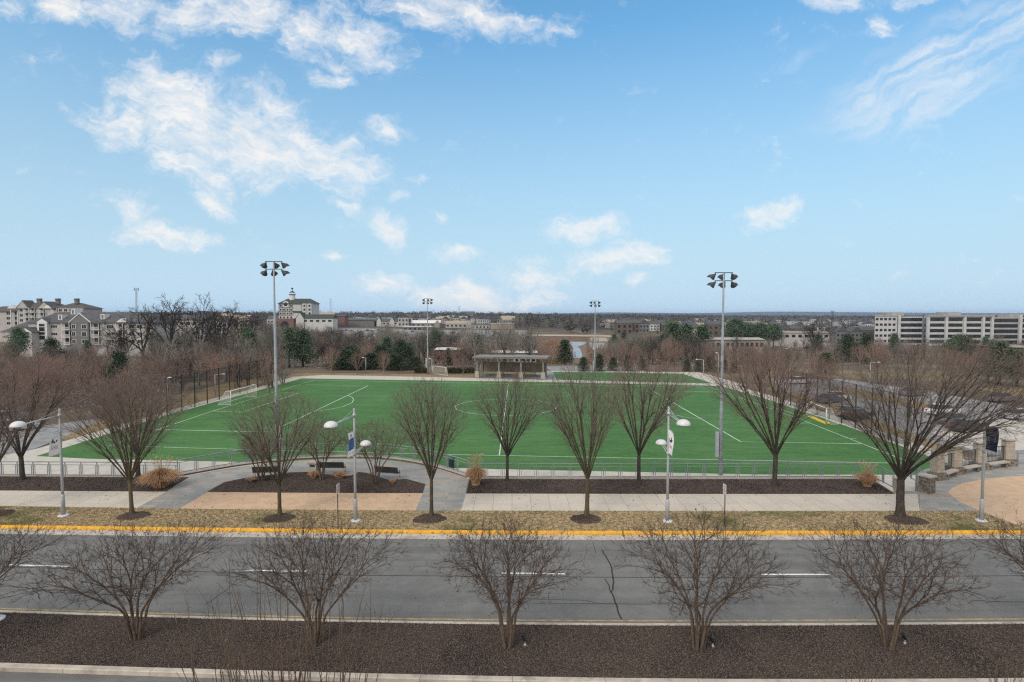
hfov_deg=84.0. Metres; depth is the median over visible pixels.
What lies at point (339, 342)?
bare tree
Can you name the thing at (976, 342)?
bare tree
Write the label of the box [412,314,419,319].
house
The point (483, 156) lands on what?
sky
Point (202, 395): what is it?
grass bank
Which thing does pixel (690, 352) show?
red twig tree
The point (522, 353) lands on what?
shop building
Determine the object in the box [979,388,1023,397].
grass bank
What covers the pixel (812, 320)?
house
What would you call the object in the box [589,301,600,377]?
floodlight mast
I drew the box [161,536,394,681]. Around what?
bare shrub
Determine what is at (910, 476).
railing
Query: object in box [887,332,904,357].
evergreen tree
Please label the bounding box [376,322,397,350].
bare tree
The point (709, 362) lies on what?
evergreen tree
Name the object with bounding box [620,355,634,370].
evergreen tree
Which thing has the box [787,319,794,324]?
house
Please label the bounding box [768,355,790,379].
red twig tree
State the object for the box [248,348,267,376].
red twig tree
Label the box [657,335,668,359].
evergreen tree
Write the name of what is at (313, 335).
bare tree
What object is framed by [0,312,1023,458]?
ground
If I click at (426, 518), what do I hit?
mulch ring
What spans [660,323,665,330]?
house
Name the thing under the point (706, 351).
red twig tree
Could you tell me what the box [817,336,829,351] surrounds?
bare tree
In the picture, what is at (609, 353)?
red twig tree
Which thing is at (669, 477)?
stone edging
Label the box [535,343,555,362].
red twig tree
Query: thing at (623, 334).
evergreen tree
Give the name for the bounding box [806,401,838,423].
football goal
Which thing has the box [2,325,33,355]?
evergreen tree
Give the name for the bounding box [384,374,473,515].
street tree
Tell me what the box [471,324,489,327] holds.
shop building
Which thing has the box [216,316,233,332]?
house
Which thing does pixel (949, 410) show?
parked car
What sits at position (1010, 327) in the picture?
office building
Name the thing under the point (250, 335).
evergreen tree
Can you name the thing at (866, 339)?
evergreen tree
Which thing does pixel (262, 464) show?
crape myrtle
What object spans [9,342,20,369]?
bare tree
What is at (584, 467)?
street tree
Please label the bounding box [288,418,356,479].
crape myrtle
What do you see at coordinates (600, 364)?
evergreen tree
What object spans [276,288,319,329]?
hotel
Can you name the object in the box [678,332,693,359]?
bare tree
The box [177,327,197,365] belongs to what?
bare tree
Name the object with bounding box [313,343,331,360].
oak tree
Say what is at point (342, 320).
shop building
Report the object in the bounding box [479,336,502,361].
bare tree
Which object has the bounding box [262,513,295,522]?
mulch ring
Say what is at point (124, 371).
red twig tree
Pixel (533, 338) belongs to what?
bare tree
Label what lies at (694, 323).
shop building
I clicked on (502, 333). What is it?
bare tree
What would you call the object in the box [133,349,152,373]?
red twig tree
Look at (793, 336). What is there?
shop building
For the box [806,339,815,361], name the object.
bare tree
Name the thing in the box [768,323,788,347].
evergreen tree
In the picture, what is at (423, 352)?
bare tree
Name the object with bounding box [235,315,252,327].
house
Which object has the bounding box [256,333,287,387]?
bare tree
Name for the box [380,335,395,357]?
evergreen tree
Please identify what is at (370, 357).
evergreen tree
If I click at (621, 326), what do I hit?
house
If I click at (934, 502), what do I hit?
flagstone plaza
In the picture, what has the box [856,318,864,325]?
house
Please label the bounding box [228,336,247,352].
bare tree
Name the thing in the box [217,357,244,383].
red twig tree
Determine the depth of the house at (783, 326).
415.08 m
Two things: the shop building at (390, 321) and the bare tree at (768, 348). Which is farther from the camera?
the shop building at (390, 321)
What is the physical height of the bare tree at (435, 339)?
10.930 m
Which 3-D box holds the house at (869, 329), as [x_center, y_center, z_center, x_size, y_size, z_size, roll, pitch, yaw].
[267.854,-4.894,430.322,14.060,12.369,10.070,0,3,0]
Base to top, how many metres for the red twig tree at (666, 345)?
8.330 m
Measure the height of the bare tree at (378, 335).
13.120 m
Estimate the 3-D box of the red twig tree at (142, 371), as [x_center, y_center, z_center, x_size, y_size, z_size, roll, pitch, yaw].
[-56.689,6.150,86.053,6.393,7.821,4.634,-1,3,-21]
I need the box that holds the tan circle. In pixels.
[948,476,1023,527]
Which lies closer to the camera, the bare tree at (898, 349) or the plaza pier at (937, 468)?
the plaza pier at (937, 468)
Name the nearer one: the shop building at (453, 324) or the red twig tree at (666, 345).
the red twig tree at (666, 345)
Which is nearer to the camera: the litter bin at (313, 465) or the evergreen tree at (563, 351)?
the litter bin at (313, 465)
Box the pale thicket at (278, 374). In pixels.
[2,318,964,385]
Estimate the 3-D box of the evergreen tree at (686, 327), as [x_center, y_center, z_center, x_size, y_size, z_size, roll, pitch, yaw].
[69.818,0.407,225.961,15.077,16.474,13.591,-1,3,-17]
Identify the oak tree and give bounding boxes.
[97,305,163,361]
[101,323,147,352]
[127,294,218,347]
[164,292,224,351]
[192,302,245,344]
[224,303,261,340]
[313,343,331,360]
[322,329,362,346]
[350,329,376,349]
[797,317,837,357]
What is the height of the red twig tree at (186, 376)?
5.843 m
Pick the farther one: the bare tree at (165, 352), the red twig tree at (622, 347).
the red twig tree at (622, 347)
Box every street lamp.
[0,614,5,620]
[9,409,69,517]
[324,408,370,522]
[655,407,690,522]
[959,403,1023,522]
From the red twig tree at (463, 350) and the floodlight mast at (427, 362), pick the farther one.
the red twig tree at (463, 350)
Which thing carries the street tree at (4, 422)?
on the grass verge
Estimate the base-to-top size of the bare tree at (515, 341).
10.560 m
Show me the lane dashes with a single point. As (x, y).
(501, 572)
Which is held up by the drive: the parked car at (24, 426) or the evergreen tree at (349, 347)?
the parked car at (24, 426)
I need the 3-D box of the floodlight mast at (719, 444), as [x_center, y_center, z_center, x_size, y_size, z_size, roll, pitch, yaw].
[17.642,2.926,48.047,2.660,17.354,0.925,0,3,0]
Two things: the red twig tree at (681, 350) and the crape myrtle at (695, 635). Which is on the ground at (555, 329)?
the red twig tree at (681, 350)
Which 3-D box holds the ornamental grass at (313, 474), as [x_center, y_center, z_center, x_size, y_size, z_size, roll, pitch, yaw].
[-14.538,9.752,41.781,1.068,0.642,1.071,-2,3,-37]
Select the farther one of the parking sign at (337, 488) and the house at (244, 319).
the house at (244, 319)
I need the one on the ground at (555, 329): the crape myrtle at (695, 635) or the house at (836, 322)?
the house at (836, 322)
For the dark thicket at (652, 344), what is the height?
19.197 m
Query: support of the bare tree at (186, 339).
on the ground at (555, 329)
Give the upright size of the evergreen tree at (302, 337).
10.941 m
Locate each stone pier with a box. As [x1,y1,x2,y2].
[892,476,896,490]
[917,473,936,493]
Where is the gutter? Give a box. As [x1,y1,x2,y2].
[0,529,1022,539]
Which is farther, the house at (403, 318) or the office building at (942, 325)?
the house at (403, 318)
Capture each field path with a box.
[0,375,964,490]
[552,371,747,385]
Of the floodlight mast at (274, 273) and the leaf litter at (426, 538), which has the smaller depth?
the leaf litter at (426, 538)
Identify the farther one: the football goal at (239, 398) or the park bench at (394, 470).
the football goal at (239, 398)
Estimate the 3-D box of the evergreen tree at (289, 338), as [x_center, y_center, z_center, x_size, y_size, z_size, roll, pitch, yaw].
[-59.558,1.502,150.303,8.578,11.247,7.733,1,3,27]
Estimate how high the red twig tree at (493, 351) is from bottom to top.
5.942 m
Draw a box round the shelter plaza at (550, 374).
[536,371,556,379]
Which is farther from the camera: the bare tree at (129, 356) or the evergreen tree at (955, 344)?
the evergreen tree at (955, 344)
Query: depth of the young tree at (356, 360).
129.22 m
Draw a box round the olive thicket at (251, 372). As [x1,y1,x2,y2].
[3,319,991,392]
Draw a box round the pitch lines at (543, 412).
[110,380,905,462]
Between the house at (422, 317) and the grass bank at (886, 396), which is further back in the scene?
the house at (422, 317)
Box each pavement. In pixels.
[0,490,165,507]
[181,492,422,510]
[461,493,919,510]
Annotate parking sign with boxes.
[336,483,339,526]
[723,483,726,525]
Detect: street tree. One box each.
[0,347,93,479]
[0,380,46,461]
[44,373,197,513]
[79,368,184,477]
[219,386,337,514]
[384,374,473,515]
[464,368,553,480]
[535,360,628,515]
[596,348,699,484]
[685,335,849,486]
[794,334,1023,516]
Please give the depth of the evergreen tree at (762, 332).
298.17 m
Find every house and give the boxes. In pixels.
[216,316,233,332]
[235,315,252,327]
[267,315,278,326]
[398,312,408,326]
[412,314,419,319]
[418,315,425,319]
[453,315,459,320]
[470,316,475,322]
[477,316,484,323]
[484,316,490,324]
[502,317,511,322]
[606,319,616,327]
[614,320,632,334]
[632,320,639,334]
[640,319,649,332]
[649,321,659,330]
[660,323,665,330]
[704,321,721,335]
[742,318,750,323]
[752,318,760,324]
[773,317,780,322]
[777,324,789,330]
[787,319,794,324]
[787,325,808,330]
[803,319,809,325]
[809,317,815,323]
[814,323,824,330]
[829,326,847,342]
[832,319,841,325]
[846,326,862,342]
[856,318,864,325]
[857,326,874,339]
[862,320,871,325]
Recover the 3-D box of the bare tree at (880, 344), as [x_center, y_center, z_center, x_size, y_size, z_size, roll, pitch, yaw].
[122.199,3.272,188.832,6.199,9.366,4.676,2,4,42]
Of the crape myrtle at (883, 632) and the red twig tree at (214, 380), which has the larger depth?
the red twig tree at (214, 380)
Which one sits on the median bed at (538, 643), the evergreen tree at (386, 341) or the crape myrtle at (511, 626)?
the crape myrtle at (511, 626)
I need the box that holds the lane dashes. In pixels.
[10,564,1023,574]
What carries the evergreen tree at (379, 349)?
on the ground at (555, 329)
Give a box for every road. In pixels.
[0,534,1023,681]
[527,334,610,336]
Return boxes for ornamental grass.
[134,453,187,487]
[247,477,256,481]
[306,470,320,478]
[332,471,348,478]
[463,453,486,485]
[853,459,883,486]
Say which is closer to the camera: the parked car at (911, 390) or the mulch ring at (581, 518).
the mulch ring at (581, 518)
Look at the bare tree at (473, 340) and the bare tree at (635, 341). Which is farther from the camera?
the bare tree at (635, 341)
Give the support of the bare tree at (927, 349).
on the ground at (555, 329)
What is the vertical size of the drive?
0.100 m
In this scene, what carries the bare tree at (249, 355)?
on the ground at (555, 329)
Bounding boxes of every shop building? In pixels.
[173,315,214,341]
[296,312,337,331]
[319,312,336,314]
[337,315,348,326]
[348,318,377,325]
[374,317,410,326]
[403,326,433,329]
[411,320,441,327]
[436,347,463,364]
[445,320,471,327]
[461,311,474,315]
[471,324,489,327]
[490,323,514,328]
[492,350,537,361]
[588,338,607,349]
[676,322,696,339]
[704,337,764,361]
[764,331,829,346]
[979,345,1023,363]
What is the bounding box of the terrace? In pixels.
[466,475,1016,525]
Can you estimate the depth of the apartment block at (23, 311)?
331.96 m
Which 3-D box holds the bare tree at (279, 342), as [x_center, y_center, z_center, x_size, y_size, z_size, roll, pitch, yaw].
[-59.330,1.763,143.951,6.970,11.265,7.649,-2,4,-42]
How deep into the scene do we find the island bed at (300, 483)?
39.96 m
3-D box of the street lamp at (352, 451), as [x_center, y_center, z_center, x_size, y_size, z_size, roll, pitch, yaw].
[-9.232,7.230,32.379,0.740,6.610,5.110,0,3,9]
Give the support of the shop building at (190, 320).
on the ground at (555, 329)
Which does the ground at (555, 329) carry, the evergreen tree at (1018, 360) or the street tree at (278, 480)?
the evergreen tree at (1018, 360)
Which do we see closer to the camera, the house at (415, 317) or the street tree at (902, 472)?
the street tree at (902, 472)
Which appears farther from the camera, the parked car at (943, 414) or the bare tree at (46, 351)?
the bare tree at (46, 351)
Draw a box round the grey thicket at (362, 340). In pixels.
[0,319,1010,386]
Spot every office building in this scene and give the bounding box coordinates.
[874,312,922,344]
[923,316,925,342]
[925,312,994,345]
[994,314,1023,344]
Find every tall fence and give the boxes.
[165,360,264,415]
[790,373,908,443]
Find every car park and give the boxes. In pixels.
[338,328,525,340]
[771,379,1023,455]
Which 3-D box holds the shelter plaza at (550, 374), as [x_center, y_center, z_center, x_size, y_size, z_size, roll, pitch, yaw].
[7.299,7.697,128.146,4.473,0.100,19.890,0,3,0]
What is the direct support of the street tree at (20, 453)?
on the planting bed at (72, 481)
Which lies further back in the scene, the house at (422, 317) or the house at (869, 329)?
the house at (422, 317)
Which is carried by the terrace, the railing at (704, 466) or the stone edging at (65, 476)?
the stone edging at (65, 476)
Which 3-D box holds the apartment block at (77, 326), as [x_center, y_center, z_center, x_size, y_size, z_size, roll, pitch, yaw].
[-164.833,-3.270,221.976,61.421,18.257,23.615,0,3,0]
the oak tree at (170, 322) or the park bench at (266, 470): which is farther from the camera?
the oak tree at (170, 322)
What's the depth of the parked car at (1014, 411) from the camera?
73.10 m
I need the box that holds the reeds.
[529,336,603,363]
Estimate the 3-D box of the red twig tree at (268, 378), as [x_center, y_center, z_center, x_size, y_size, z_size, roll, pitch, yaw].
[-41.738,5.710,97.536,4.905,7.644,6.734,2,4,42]
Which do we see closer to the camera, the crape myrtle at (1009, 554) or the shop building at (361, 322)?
the crape myrtle at (1009, 554)
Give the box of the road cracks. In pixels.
[0,542,1023,618]
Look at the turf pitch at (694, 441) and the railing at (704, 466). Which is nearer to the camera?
the railing at (704, 466)
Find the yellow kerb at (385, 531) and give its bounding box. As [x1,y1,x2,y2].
[0,525,1023,534]
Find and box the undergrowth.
[0,342,978,412]
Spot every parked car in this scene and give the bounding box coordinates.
[0,419,39,433]
[792,376,811,383]
[815,393,843,403]
[830,391,851,399]
[835,405,867,415]
[840,408,873,420]
[898,387,927,394]
[924,403,960,413]
[937,412,972,422]
[946,418,987,431]
[986,392,1017,402]
[1000,407,1023,420]
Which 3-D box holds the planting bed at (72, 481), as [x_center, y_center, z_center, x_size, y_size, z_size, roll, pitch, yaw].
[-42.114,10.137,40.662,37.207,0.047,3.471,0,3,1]
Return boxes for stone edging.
[0,475,174,476]
[481,477,857,478]
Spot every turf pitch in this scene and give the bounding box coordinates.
[38,378,947,474]
[553,372,708,382]
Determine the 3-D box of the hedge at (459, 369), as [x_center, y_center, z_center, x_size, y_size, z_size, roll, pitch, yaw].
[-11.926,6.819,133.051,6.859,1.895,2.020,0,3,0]
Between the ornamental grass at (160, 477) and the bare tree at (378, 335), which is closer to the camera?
the ornamental grass at (160, 477)
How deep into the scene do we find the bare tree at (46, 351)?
134.91 m
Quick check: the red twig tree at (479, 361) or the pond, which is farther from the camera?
the pond
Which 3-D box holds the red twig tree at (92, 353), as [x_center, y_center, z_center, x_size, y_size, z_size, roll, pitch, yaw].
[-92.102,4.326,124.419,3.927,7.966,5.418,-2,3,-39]
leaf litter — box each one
[1,529,1021,539]
[11,540,986,618]
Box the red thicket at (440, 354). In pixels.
[2,337,1019,421]
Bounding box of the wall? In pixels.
[178,455,465,476]
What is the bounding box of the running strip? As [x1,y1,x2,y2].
[547,366,645,371]
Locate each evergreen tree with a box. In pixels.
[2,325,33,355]
[33,337,69,365]
[81,340,94,362]
[101,350,135,396]
[162,340,189,372]
[235,327,258,357]
[240,330,260,357]
[279,325,302,366]
[287,328,321,366]
[300,339,316,363]
[322,352,338,366]
[325,349,355,370]
[339,354,371,370]
[342,344,362,356]
[359,352,382,369]
[372,345,393,367]
[376,353,410,370]
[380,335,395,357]
[389,338,412,367]
[403,356,423,370]
[404,341,418,365]
[425,328,443,363]
[442,347,455,364]
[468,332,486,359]
[552,339,577,364]
[576,357,590,370]
[591,353,606,371]
[606,357,620,370]
[611,333,619,343]
[619,332,628,342]
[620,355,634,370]
[637,358,645,369]
[638,337,646,358]
[655,319,684,360]
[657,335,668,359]
[672,321,700,358]
[681,360,691,371]
[693,323,712,358]
[693,358,704,371]
[704,356,717,370]
[717,358,729,371]
[718,316,752,336]
[736,321,755,336]
[745,321,775,340]
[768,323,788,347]
[814,351,837,373]
[833,334,860,362]
[851,332,881,363]
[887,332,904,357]
[936,333,983,355]
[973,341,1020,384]
[980,336,989,344]
[991,348,1023,385]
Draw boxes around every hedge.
[414,366,426,372]
[447,366,474,372]
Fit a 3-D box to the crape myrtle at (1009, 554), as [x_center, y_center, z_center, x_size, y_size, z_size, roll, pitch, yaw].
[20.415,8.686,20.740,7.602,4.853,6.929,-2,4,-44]
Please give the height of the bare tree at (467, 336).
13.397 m
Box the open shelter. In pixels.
[472,355,550,379]
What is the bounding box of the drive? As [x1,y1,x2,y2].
[0,419,99,454]
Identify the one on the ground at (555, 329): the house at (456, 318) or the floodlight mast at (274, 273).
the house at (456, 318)
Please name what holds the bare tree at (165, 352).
on the ground at (555, 329)
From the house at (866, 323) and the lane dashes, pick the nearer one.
the lane dashes
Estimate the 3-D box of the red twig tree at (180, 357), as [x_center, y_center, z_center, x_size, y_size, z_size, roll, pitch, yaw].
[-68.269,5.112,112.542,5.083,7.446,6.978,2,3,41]
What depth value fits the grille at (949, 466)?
42.88 m
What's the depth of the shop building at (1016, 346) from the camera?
175.26 m
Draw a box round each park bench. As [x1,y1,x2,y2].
[252,466,277,476]
[319,462,345,470]
[377,466,399,478]
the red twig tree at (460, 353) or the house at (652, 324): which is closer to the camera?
the red twig tree at (460, 353)
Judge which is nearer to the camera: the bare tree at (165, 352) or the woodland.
the bare tree at (165, 352)
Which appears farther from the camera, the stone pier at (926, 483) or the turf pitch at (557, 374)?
the turf pitch at (557, 374)
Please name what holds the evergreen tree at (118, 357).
on the ground at (555, 329)
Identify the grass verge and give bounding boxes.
[0,506,1022,530]
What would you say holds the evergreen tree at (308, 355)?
on the ground at (555, 329)
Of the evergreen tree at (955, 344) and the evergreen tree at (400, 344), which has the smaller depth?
the evergreen tree at (400, 344)
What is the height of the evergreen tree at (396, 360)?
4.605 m
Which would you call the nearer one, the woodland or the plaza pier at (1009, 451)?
the plaza pier at (1009, 451)
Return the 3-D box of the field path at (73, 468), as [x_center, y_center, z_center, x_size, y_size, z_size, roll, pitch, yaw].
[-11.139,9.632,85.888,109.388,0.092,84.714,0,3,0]
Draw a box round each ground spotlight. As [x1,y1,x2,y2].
[520,633,525,645]
[708,635,713,646]
[900,632,906,643]
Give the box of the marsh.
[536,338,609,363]
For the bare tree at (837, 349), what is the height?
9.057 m
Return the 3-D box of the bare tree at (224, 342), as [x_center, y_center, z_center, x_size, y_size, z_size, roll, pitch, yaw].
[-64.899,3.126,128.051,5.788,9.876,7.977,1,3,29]
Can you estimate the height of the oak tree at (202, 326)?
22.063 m
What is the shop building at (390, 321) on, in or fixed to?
on the ground at (555, 329)
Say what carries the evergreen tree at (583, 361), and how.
on the ground at (555, 329)
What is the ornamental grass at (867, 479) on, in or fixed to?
on the planting bed at (630, 489)
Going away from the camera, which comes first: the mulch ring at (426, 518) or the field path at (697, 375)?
the mulch ring at (426, 518)
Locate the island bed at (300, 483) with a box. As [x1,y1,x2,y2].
[207,472,424,492]
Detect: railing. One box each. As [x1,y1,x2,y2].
[0,461,177,475]
[177,443,467,473]
[469,463,871,476]
[873,463,894,486]
[909,465,923,482]
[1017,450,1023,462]
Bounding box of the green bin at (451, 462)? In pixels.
[449,456,454,467]
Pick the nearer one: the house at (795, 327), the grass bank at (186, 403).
the grass bank at (186, 403)
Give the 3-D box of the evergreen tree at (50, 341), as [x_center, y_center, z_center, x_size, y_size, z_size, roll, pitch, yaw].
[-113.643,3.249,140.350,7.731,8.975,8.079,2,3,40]
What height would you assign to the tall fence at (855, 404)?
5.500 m
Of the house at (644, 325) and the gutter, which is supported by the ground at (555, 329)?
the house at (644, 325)
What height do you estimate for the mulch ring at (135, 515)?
0.103 m
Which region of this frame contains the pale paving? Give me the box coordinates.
[933,418,1023,449]
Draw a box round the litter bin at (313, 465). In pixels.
[307,460,320,474]
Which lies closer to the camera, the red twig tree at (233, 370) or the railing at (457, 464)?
the railing at (457, 464)
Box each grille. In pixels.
[945,453,952,469]
[962,449,975,465]
[987,446,1003,461]
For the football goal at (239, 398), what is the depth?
88.42 m
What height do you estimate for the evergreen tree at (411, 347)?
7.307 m
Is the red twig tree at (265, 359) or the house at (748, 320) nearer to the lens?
the red twig tree at (265, 359)
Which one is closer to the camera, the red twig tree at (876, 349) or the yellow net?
the yellow net
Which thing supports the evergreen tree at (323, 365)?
on the ground at (555, 329)
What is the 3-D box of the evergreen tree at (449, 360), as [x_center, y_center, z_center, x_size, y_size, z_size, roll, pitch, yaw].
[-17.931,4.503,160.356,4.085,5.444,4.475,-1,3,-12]
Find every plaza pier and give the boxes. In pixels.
[927,449,947,480]
[945,445,964,474]
[970,441,989,469]
[997,438,1017,465]
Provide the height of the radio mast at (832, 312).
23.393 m
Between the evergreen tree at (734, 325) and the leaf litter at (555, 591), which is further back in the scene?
the evergreen tree at (734, 325)
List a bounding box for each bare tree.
[7,343,22,363]
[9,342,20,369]
[35,343,55,359]
[51,349,64,363]
[65,342,81,362]
[87,354,109,380]
[90,338,100,357]
[97,331,115,355]
[119,348,140,369]
[139,341,178,375]
[143,352,172,381]
[144,333,176,359]
[148,330,162,350]
[150,341,178,375]
[169,352,187,369]
[176,328,195,354]
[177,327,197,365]
[204,330,229,354]
[207,334,236,359]
[224,334,244,363]
[227,350,246,386]
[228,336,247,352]
[241,348,255,378]
[243,339,257,363]
[251,340,271,379]
[252,319,268,338]
[256,332,267,347]
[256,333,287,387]
[259,329,280,366]
[262,327,287,359]
[263,320,283,344]
[311,327,322,362]
[328,330,352,351]
[373,327,391,345]
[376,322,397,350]
[377,322,402,344]
[410,331,425,355]
[415,334,429,363]
[417,325,429,351]
[422,333,445,363]
[446,327,462,345]
[455,323,477,363]
[460,324,488,364]
[463,337,471,363]
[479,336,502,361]
[492,320,514,361]
[501,329,523,361]
[507,332,518,361]
[512,323,547,361]
[518,323,542,361]
[522,335,534,361]
[630,333,641,351]
[630,335,645,360]
[657,337,663,363]
[663,333,675,353]
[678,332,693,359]
[727,334,741,358]
[758,338,779,358]
[786,346,795,363]
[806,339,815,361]
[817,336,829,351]
[824,337,837,358]
[832,341,843,362]
[876,337,886,363]
[893,339,918,362]
[893,341,903,362]
[922,339,933,356]
[931,338,942,364]
[961,334,981,363]
[985,333,1012,346]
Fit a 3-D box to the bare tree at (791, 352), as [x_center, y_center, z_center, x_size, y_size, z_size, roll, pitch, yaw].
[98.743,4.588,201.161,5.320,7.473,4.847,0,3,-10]
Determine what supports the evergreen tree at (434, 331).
on the ground at (555, 329)
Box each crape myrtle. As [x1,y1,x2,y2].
[0,519,78,585]
[1,517,242,640]
[209,507,413,645]
[236,429,284,481]
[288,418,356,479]
[328,417,410,483]
[423,511,597,648]
[603,507,812,650]
[783,514,1004,650]
[959,507,1023,583]
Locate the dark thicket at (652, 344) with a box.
[0,319,1022,386]
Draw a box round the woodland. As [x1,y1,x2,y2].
[104,310,1023,336]
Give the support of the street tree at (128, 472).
on the grass verge
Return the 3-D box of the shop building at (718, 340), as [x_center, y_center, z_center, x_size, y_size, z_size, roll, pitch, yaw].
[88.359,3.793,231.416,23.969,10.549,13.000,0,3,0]
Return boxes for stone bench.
[945,469,958,478]
[962,464,981,473]
[987,460,1010,469]
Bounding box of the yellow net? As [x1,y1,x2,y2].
[809,416,825,423]
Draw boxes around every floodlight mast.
[260,261,289,458]
[422,298,432,374]
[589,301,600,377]
[707,272,737,474]
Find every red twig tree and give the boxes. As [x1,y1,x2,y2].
[0,374,33,411]
[7,362,33,392]
[21,358,65,383]
[33,368,60,398]
[39,357,74,397]
[40,358,67,386]
[64,355,105,390]
[81,343,100,363]
[84,356,112,396]
[108,361,140,399]
[116,357,157,402]
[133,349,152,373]
[144,357,180,393]
[145,359,174,395]
[149,350,184,382]
[169,344,193,374]
[170,362,193,391]
[186,341,217,374]
[193,347,222,379]
[196,354,230,385]
[204,364,225,391]
[215,351,247,387]
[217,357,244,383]
[226,358,258,385]
[245,347,264,376]
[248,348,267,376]
[251,348,289,385]
[251,354,287,393]
[361,344,374,359]
[430,347,441,364]
[446,338,470,366]
[453,342,471,364]
[472,344,487,369]
[488,347,499,361]
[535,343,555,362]
[601,343,617,359]
[612,341,632,365]
[631,344,641,362]
[650,349,661,368]
[657,345,667,363]
[660,339,673,365]
[667,339,684,358]
[674,344,688,362]
[684,343,697,359]
[697,343,713,364]
[728,346,760,381]
[754,347,772,387]
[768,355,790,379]
[803,356,839,385]
[821,362,837,387]
[848,344,868,365]
[858,341,886,364]
[867,342,889,374]
[881,348,890,367]
[931,346,960,374]
[938,350,971,384]
[954,356,989,385]
[967,347,994,382]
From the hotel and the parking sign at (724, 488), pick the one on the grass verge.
the parking sign at (724, 488)
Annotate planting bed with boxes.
[0,476,185,491]
[466,479,893,493]
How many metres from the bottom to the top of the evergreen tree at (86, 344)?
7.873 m
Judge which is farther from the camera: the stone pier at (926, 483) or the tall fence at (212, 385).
the tall fence at (212, 385)
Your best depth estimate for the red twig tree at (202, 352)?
129.37 m
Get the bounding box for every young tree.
[322,347,339,373]
[349,351,365,373]
[376,352,391,374]
[456,356,468,374]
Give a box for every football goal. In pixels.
[218,384,256,404]
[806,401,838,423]
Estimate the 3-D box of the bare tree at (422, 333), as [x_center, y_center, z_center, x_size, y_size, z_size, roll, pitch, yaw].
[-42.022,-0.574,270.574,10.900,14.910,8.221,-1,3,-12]
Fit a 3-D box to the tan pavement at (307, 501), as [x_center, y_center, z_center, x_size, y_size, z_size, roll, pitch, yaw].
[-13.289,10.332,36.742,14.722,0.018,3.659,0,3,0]
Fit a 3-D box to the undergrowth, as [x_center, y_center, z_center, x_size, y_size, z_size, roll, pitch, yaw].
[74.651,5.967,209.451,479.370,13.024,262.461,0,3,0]
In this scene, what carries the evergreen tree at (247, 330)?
on the ground at (555, 329)
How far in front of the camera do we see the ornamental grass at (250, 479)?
40.83 m
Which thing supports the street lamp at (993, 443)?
on the grass verge
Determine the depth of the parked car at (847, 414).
73.19 m
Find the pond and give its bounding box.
[570,342,585,357]
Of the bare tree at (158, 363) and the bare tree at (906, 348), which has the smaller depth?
the bare tree at (158, 363)
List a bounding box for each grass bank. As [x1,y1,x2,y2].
[62,390,195,439]
[196,373,473,401]
[787,391,971,459]
[825,388,927,409]
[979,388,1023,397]
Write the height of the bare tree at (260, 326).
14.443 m
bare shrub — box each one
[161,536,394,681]
[843,668,879,681]
[987,659,1023,681]
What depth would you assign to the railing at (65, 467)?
42.31 m
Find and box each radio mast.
[134,288,138,311]
[831,310,833,326]
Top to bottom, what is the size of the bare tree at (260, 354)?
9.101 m
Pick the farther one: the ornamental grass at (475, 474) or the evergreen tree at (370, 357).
the evergreen tree at (370, 357)
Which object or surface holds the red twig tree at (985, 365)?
on the ground at (555, 329)
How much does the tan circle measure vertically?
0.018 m
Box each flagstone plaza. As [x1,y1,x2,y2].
[139,459,467,510]
[917,454,1023,521]
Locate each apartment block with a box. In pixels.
[0,298,103,341]
[0,309,177,356]
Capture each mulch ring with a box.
[0,509,15,516]
[116,511,151,519]
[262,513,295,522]
[413,513,446,523]
[570,514,600,523]
[884,515,928,524]
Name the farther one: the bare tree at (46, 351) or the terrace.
the bare tree at (46, 351)
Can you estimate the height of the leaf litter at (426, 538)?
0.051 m
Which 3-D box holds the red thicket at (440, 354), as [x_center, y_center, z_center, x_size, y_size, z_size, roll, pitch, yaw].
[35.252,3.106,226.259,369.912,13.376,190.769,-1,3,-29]
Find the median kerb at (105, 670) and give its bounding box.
[0,610,1023,681]
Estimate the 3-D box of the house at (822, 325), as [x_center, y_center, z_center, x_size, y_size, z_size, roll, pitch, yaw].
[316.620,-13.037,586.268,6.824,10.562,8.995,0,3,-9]
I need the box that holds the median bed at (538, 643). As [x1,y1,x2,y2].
[0,612,1023,678]
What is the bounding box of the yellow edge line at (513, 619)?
[0,608,1023,620]
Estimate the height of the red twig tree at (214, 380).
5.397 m
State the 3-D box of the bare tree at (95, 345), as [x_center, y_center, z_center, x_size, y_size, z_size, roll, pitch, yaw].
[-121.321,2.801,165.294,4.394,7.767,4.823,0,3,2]
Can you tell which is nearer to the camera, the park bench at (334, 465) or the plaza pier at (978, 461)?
the park bench at (334, 465)
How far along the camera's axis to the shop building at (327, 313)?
524.92 m
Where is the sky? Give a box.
[0,0,1023,314]

